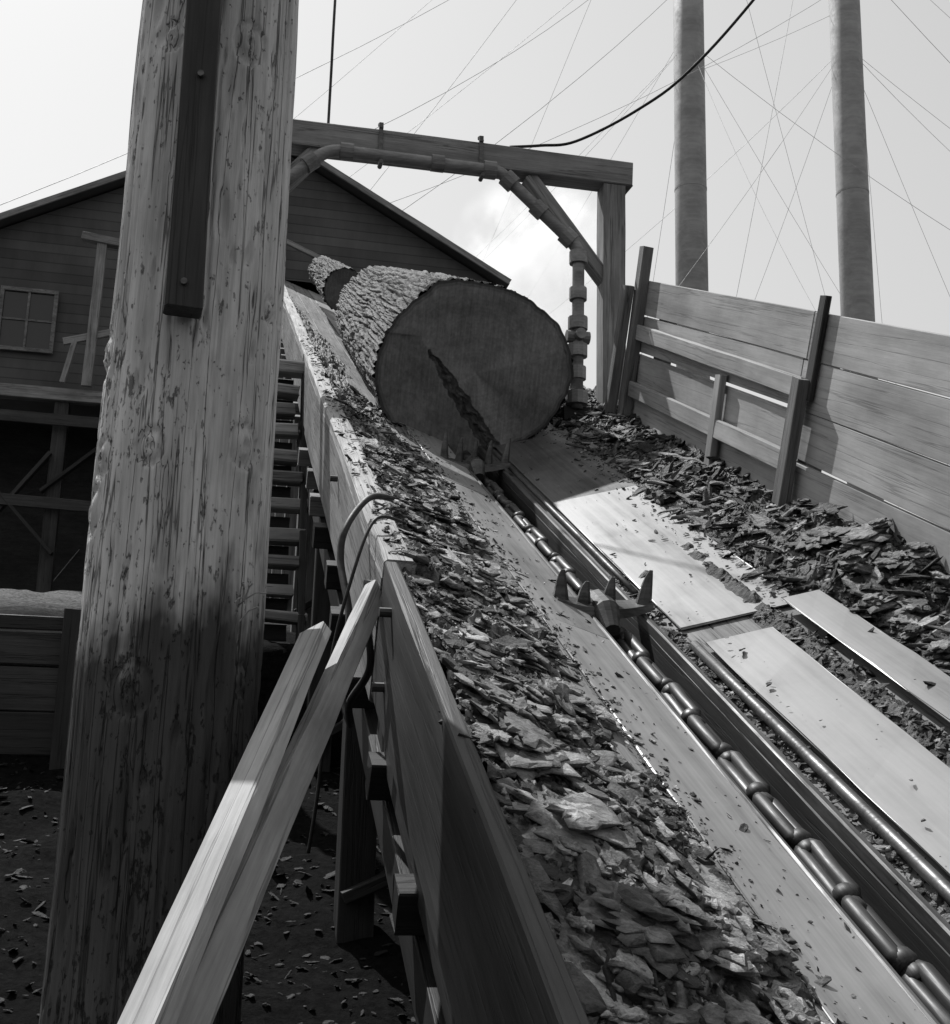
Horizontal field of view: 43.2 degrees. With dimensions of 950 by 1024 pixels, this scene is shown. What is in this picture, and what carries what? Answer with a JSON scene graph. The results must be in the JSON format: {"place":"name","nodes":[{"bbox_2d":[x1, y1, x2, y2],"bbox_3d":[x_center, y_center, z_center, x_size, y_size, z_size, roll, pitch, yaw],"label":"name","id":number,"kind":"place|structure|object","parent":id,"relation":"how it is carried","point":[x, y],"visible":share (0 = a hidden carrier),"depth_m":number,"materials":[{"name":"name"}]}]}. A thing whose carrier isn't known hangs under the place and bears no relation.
{"place":"outdoors","nodes":[
{"label":"outdoors","id":0,"kind":"place"},
{"bbox_2d":[0,589,461,1023],"bbox_3d":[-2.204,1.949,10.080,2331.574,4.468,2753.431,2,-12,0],"label":"ground","id":1,"kind":"structure","parent":0,"point":[298,941],"depth_m":5.29,"materials":[{"name":"grey soil"}]},
{"bbox_2d":[0,608,80,769],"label":"retaining wall","id":2,"kind":"structure","parent":1,"relation":"on","point":[42,691],"depth_m":7.44,"materials":[{"name":"wood"}]},
{"bbox_2d":[39,0,298,1023],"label":"timber pole","id":3,"kind":"object","parent":1,"relation":"on","point":[163,716],"visible":0.94,"depth_m":3.47,"materials":[{"name":"grey wood"}]},
{"bbox_2d":[0,758,415,1023],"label":"ground litter","id":4,"kind":"object","parent":1,"relation":"on","point":[36,912],"visible":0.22,"depth_m":5.40,"materials":[{"name":"grey plant"}]},
{"bbox_2d":[0,155,511,592],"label":"mill building","id":5,"kind":"structure","parent":1,"relation":"on","point":[58,258],"depth_m":22.68,"materials":[{"name":"grey wood"}]},
{"bbox_2d":[0,285,58,353],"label":"window","id":6,"kind":"structure","parent":5,"relation":"in","point":[28,316],"depth_m":22.13,"materials":[{"name":"grey glass"}]},
{"bbox_2d":[263,354,308,643],"bbox_3d":[-1.668,-0.075,9.341,0.765,2.952,1.712,4,-12,-10],"label":"wooden stair","id":7,"kind":"object","parent":1,"relation":"on","point":[283,536],"visible":0.25,"depth_m":9.26,"materials":[{"name":"wood"}]},
{"bbox_2d":[266,280,949,1023],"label":"log chute","id":8,"kind":"object","parent":1,"relation":"on","point":[472,932],"visible":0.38,"depth_m":3.83,"materials":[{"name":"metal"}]},
{"bbox_2d":[117,621,331,1023],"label":"timber brace","id":9,"kind":"object","parent":8,"relation":"attached to","point":[160,991],"visible":1,"depth_m":2.27,"materials":[{"name":"wood"}]},
{"bbox_2d":[176,580,381,1023],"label":"timber brace","id":10,"kind":"object","parent":8,"relation":"attached to","point":[302,755],"visible":0.87,"depth_m":2.61,"materials":[{"name":"wood"}]},
{"bbox_2d":[308,255,357,310],"bbox_3d":[-2.068,-3.329,17.204,0.569,2.546,4.572,4,-12,-12],"label":"fir log","id":11,"kind":"object","parent":8,"relation":"on","point":[329,278],"visible":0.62,"depth_m":14.96,"materials":[{"name":"wood"}]},
{"bbox_2d":[306,515,402,853],"bbox_3d":[-0.416,0.612,4.426,0.318,1.255,0.129,7,-13,-25],"label":"looped cable","id":12,"kind":"object","parent":8,"relation":"hanging from","point":[375,519],"visible":0.82,"depth_m":4.39,"materials":[{"name":"black rubber"}]},
{"bbox_2d":[337,493,393,727],"bbox_3d":[-0.431,0.310,4.454,0.207,0.978,0.936,2,-12,0],"label":"looped cable","id":13,"kind":"object","parent":8,"relation":"hanging from","point":[347,706],"visible":0.79,"depth_m":4.46,"materials":[{"name":"black rubber"}]},
{"bbox_2d":[334,265,573,453],"bbox_3d":[-0.579,-1.597,11.290,1.443,3.564,5.767,4,-12,-13],"label":"fir log","id":14,"kind":"object","parent":8,"relation":"on","point":[469,361],"visible":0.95,"depth_m":8.55,"materials":[{"name":"wood"}]},
{"bbox_2d":[289,119,632,424],"bbox_3d":[-0.365,-0.838,8.989,3.706,4.228,0.312,4,-12,-11],"label":"timber gantry","id":15,"kind":"object","parent":8,"relation":"on","point":[608,181],"visible":0.27,"depth_m":9.44,"materials":[{"name":"wood"}]},
{"bbox_2d":[327,0,335,122],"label":"hanging cable","id":16,"kind":"object","parent":15,"relation":"attached to","point":[331,63],"visible":0.92,"depth_m":9.37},
{"bbox_2d":[289,122,590,408],"bbox_3d":[-0.380,-1.913,9.156,2.558,2.190,0.358,4,-12,-11],"label":"steam pipe","id":17,"kind":"object","parent":15,"relation":"hanging from","point":[578,337],"visible":0.93,"depth_m":9.19,"materials":[{"name":"metal"}]},
{"bbox_2d":[510,0,754,147],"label":"overhead cable","id":18,"kind":"object","parent":15,"relation":"attached to","point":[704,55],"visible":1,"depth_m":9.20,"materials":[{"name":"black rubber"}]},
{"bbox_2d":[284,290,914,1023],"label":"bark debris","id":19,"kind":"object","parent":8,"relation":"on","point":[648,918],"visible":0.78,"depth_m":2.73,"materials":[{"name":"wood"}]},
{"bbox_2d":[440,432,949,1023],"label":"haul chain","id":20,"kind":"object","parent":8,"relation":"on","point":[926,982],"visible":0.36,"depth_m":3.87,"materials":[{"name":"metal"}]},
{"bbox_2d":[511,384,949,923],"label":"bark debris","id":21,"kind":"object","parent":8,"relation":"on","point":[873,572],"visible":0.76,"depth_m":5.16,"materials":[{"name":"wood"}]},
{"bbox_2d":[604,246,949,570],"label":"plank fence","id":22,"kind":"object","parent":8,"relation":"on","point":[852,428],"visible":0.86,"depth_m":5.99,"materials":[{"name":"grey wood"}]},
{"bbox_2d":[673,0,709,378],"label":"smokestack","id":23,"kind":"object","parent":1,"relation":"on","point":[691,233],"visible":0.48,"depth_m":44.55,"materials":[{"name":"metal"}]},
{"bbox_2d":[0,0,447,204],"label":"guy wire","id":24,"kind":"object","parent":23,"relation":"attached to","point":[296,77],"visible":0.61,"depth_m":27.79,"materials":[{"name":"metal"}]},
{"bbox_2d":[53,2,514,580],"bbox_3d":[0.090,-14.141,35.210,0.016,37.709,25.159,-8,-15,38],"label":"guy wire","id":25,"kind":"object","parent":23,"relation":"attached to","point":[371,188],"visible":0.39,"depth_m":33.06,"materials":[{"name":"metal"}]},
{"bbox_2d":[294,2,428,118],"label":"guy wire","id":26,"kind":"object","parent":23,"relation":"attached to","point":[361,61],"visible":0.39,"depth_m":45.74,"materials":[{"name":"metal"}]},
{"bbox_2d":[375,0,587,128],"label":"guy wire","id":27,"kind":"object","parent":23,"relation":"attached to","point":[478,73],"visible":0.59,"depth_m":33.86,"materials":[{"name":"metal"}]},
{"bbox_2d":[483,1,590,259],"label":"guy wire","id":28,"kind":"object","parent":23,"relation":"attached to","point":[542,118],"visible":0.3,"depth_m":52.08,"materials":[{"name":"metal"}]},
{"bbox_2d":[483,61,671,260],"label":"guy wire","id":29,"kind":"object","parent":23,"relation":"attached to","point":[555,187],"visible":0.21,"depth_m":46.47,"materials":[{"name":"metal"}]},
{"bbox_2d":[481,54,676,251],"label":"guy wire","id":30,"kind":"object","parent":23,"relation":"attached to","point":[587,146],"visible":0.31,"depth_m":43.22,"materials":[{"name":"metal"}]},
{"bbox_2d":[653,146,673,280],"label":"guy wire","id":31,"kind":"object","parent":23,"relation":"attached to","point":[663,213],"visible":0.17,"depth_m":48.29,"materials":[{"name":"metal"}]},
{"bbox_2d":[694,56,850,371],"bbox_3d":[9.003,-8.933,35.514,0.016,22.110,16.879,3,-12,-7],"label":"guy wire","id":32,"kind":"object","parent":23,"relation":"attached to","point":[754,192],"visible":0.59,"depth_m":37.62,"materials":[{"name":"metal"}]},
{"bbox_2d":[747,2,829,312],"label":"guy wire","id":33,"kind":"object","parent":23,"relation":"attached to","point":[785,147],"visible":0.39,"depth_m":52.20,"materials":[{"name":"metal"}]},
{"bbox_2d":[707,73,947,464],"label":"guy wire","id":34,"kind":"object","parent":23,"relation":"attached to","point":[774,186],"visible":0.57,"depth_m":46.65,"materials":[{"name":"metal"}]},
{"bbox_2d":[707,56,949,229],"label":"guy wire","id":35,"kind":"object","parent":23,"relation":"attached to","point":[829,148],"visible":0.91,"depth_m":43.38,"materials":[{"name":"metal"}]},
{"bbox_2d":[891,0,949,62],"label":"guy wire","id":36,"kind":"object","parent":23,"relation":"attached to","point":[920,31],"visible":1,"depth_m":40.01,"materials":[{"name":"metal"}]},
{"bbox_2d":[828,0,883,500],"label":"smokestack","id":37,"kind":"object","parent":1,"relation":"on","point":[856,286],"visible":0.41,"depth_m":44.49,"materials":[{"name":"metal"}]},
{"bbox_2d":[350,0,572,176],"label":"guy wire","id":38,"kind":"object","parent":37,"relation":"attached to","point":[476,78],"visible":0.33,"depth_m":43.14,"materials":[{"name":"metal"}]},
{"bbox_2d":[403,3,662,209],"bbox_3d":[6.330,-17.271,37.034,0.016,26.511,23.334,-9,-16,41],"label":"guy wire","id":39,"kind":"object","parent":37,"relation":"attached to","point":[542,107],"visible":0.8,"depth_m":30.76,"materials":[{"name":"metal"}]},
{"bbox_2d":[528,53,672,296],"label":"guy wire","id":40,"kind":"object","parent":37,"relation":"attached to","point":[590,193],"visible":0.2,"depth_m":51.70,"materials":[{"name":"metal"}]},
{"bbox_2d":[390,0,819,202],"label":"guy wire","id":41,"kind":"object","parent":37,"relation":"attached to","point":[619,108],"visible":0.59,"depth_m":39.03,"materials":[{"name":"metal"}]},
{"bbox_2d":[548,61,830,314],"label":"guy wire","id":42,"kind":"object","parent":37,"relation":"attached to","point":[720,167],"visible":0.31,"depth_m":45.72,"materials":[{"name":"metal"}]},
{"bbox_2d":[654,60,836,318],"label":"guy wire","id":43,"kind":"object","parent":37,"relation":"attached to","point":[755,180],"visible":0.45,"depth_m":41.01,"materials":[{"name":"metal"}]},
{"bbox_2d":[736,1,792,296],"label":"guy wire","id":44,"kind":"object","parent":37,"relation":"attached to","point":[764,152],"visible":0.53,"depth_m":37.12,"materials":[{"name":"metal"}]},
{"bbox_2d":[705,17,825,68],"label":"guy wire","id":45,"kind":"object","parent":37,"relation":"attached to","point":[765,44],"visible":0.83,"depth_m":45.98,"materials":[{"name":"metal"}]},
{"bbox_2d":[755,87,831,298],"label":"guy wire","id":46,"kind":"object","parent":37,"relation":"attached to","point":[794,192],"visible":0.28,"depth_m":47.84,"materials":[{"name":"metal"}]},
{"bbox_2d":[867,153,881,317],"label":"guy wire","id":47,"kind":"object","parent":37,"relation":"attached to","point":[874,235],"visible":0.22,"depth_m":53.88,"materials":[{"name":"metal"}]},
{"bbox_2d":[859,60,942,144],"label":"guy wire","id":48,"kind":"object","parent":37,"relation":"attached to","point":[895,97],"visible":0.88,"depth_m":43.30,"materials":[{"name":"metal"}]},
{"bbox_2d":[864,91,949,295],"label":"guy wire","id":49,"kind":"object","parent":37,"relation":"attached to","point":[905,190],"visible":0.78,"depth_m":47.13,"materials":[{"name":"metal"}]},
{"bbox_2d":[865,61,948,127],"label":"guy wire","id":50,"kind":"object","parent":37,"relation":"attached to","point":[907,95],"visible":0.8,"depth_m":45.23,"materials":[{"name":"metal"}]},
{"bbox_2d":[0,0,949,528],"label":"sky","id":51,"kind":"structure","parent":0,"point":[67,67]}
]}

